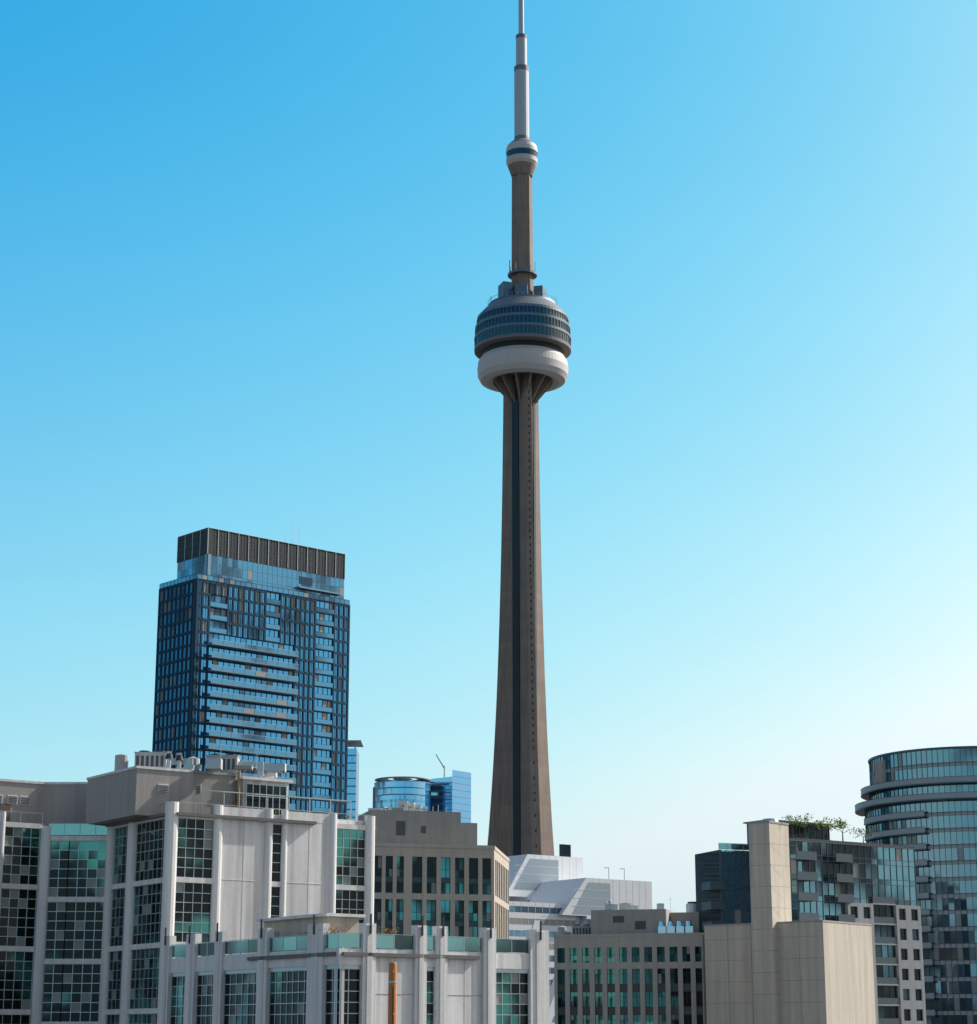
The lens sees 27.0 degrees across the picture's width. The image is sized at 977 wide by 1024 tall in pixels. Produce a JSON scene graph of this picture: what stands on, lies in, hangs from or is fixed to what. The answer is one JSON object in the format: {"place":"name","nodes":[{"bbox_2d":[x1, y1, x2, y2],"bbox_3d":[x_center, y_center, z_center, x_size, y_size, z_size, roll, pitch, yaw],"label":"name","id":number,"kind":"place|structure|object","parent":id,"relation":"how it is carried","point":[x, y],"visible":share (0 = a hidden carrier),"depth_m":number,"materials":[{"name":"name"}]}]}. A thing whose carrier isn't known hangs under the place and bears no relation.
{"place":"outdoors","nodes":[
{"label":"outdoors","id":0,"kind":"place"},
{"bbox_2d":[152,525,349,819],"bbox_3d":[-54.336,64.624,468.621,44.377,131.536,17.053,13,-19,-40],"label":"high-rise building","id":1,"kind":"structure","parent":0,"point":[253,649],"depth_m":469.37,"materials":[{"name":"blue glass"}]},
{"bbox_2d":[160,913,549,1023],"bbox_3d":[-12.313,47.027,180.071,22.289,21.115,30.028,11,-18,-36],"label":"terrace building","id":2,"kind":"structure","parent":0,"point":[326,968],"depth_m":171.43,"materials":[{"name":"white concrete"}]},
{"bbox_2d":[347,740,470,822],"bbox_3d":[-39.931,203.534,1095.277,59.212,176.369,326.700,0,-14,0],"label":"distant buildings","id":3,"kind":"structure","parent":0,"point":[431,794],"depth_m":1186.70,"materials":[{"name":"blue glass"}]},
{"bbox_2d":[0,0,976,911],"label":"sky","id":4,"kind":"structure","parent":0,"point":[252,252],"materials":[{"name":"blue"}]},
{"bbox_2d":[507,844,651,1023],"bbox_3d":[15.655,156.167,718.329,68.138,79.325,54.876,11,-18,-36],"label":"white stepped block","id":5,"kind":"structure","parent":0,"point":[552,893],"depth_m":709.89,"materials":[{"name":"grey"}]},
{"bbox_2d":[553,902,706,1023],"bbox_3d":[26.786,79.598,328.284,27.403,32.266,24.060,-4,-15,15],"label":"office building","id":6,"kind":"structure","parent":0,"point":[639,966],"depth_m":319.22,"materials":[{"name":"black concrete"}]},
{"bbox_2d":[558,924,590,934],"bbox_3d":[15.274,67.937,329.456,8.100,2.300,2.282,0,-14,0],"label":"roof plant","id":7,"kind":"object","parent":6,"relation":"on","point":[581,929],"visible":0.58,"depth_m":328.58,"materials":[{"name":"paint"}]},
{"bbox_2d":[605,899,671,909],"bbox_3d":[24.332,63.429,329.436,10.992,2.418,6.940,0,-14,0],"label":"roof clutter","id":8,"kind":"object","parent":6,"relation":"on","point":[622,906],"visible":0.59,"depth_m":327.48,"materials":[{"name":"grey"}]},
{"label":"ground","id":9,"kind":"structure","parent":0,"visible":0},
{"bbox_2d":[0,751,376,1023],"bbox_3d":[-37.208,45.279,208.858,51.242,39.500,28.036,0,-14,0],"label":"loft building","id":10,"kind":"structure","parent":9,"relation":"on","point":[107,879],"depth_m":205.84,"materials":[{"name":"white concrete"}]},
{"bbox_2d":[114,750,192,770],"bbox_3d":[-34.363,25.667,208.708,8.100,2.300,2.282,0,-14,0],"label":"roof plant","id":11,"kind":"object","parent":10,"relation":"on","point":[156,758],"visible":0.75,"depth_m":207.87,"materials":[{"name":"paint"}]},
{"bbox_2d":[190,754,263,776],"bbox_3d":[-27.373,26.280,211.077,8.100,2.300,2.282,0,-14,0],"label":"roof plant","id":12,"kind":"object","parent":10,"relation":"on","point":[230,761],"visible":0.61,"depth_m":210.27,"materials":[{"name":"paint"}]},
{"bbox_2d":[205,754,285,778],"bbox_3d":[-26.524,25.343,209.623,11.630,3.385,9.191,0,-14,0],"label":"roof clutter","id":13,"kind":"object","parent":10,"relation":"on","point":[271,770],"visible":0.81,"depth_m":207.14,"materials":[{"name":"silver metal"}]},
{"bbox_2d":[388,962,396,1023],"bbox_3d":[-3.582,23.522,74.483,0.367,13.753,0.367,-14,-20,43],"label":"utility pole","id":14,"kind":"object","parent":9,"relation":"on","point":[392,996],"visible":1,"depth_m":75.82,"materials":[{"name":"brown wood"}]},
{"bbox_2d":[358,801,509,952],"bbox_3d":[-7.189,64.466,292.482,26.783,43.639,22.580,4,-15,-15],"label":"office building","id":15,"kind":"structure","parent":9,"relation":"on","point":[433,868],"depth_m":284.71,"materials":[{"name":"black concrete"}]},
{"bbox_2d":[368,794,457,811],"bbox_3d":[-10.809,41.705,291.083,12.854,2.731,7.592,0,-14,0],"label":"roof clutter","id":16,"kind":"object","parent":15,"relation":"on","point":[399,808],"visible":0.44,"depth_m":290.96,"materials":[{"name":"grey paint"}]},
{"bbox_2d":[474,0,570,855],"bbox_3d":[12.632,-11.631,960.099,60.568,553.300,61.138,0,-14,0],"label":"observation tower","id":17,"kind":"structure","parent":9,"relation":"on","point":[522,344],"depth_m":957.81,"materials":[{"name":"concrete"}]},
{"bbox_2d":[695,813,926,1023],"bbox_3d":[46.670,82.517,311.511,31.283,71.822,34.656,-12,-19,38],"label":"condo with blank wall","id":18,"kind":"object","parent":9,"relation":"on","point":[803,922],"visible":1,"depth_m":305.54,"materials":[{"name":"grey concrete"}]},
{"bbox_2d":[855,746,976,1023],"bbox_3d":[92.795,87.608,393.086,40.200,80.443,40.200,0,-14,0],"label":"curved glass tower","id":19,"kind":"structure","parent":9,"relation":"on","point":[923,801],"depth_m":383.00,"materials":[{"name":"blue glass"}]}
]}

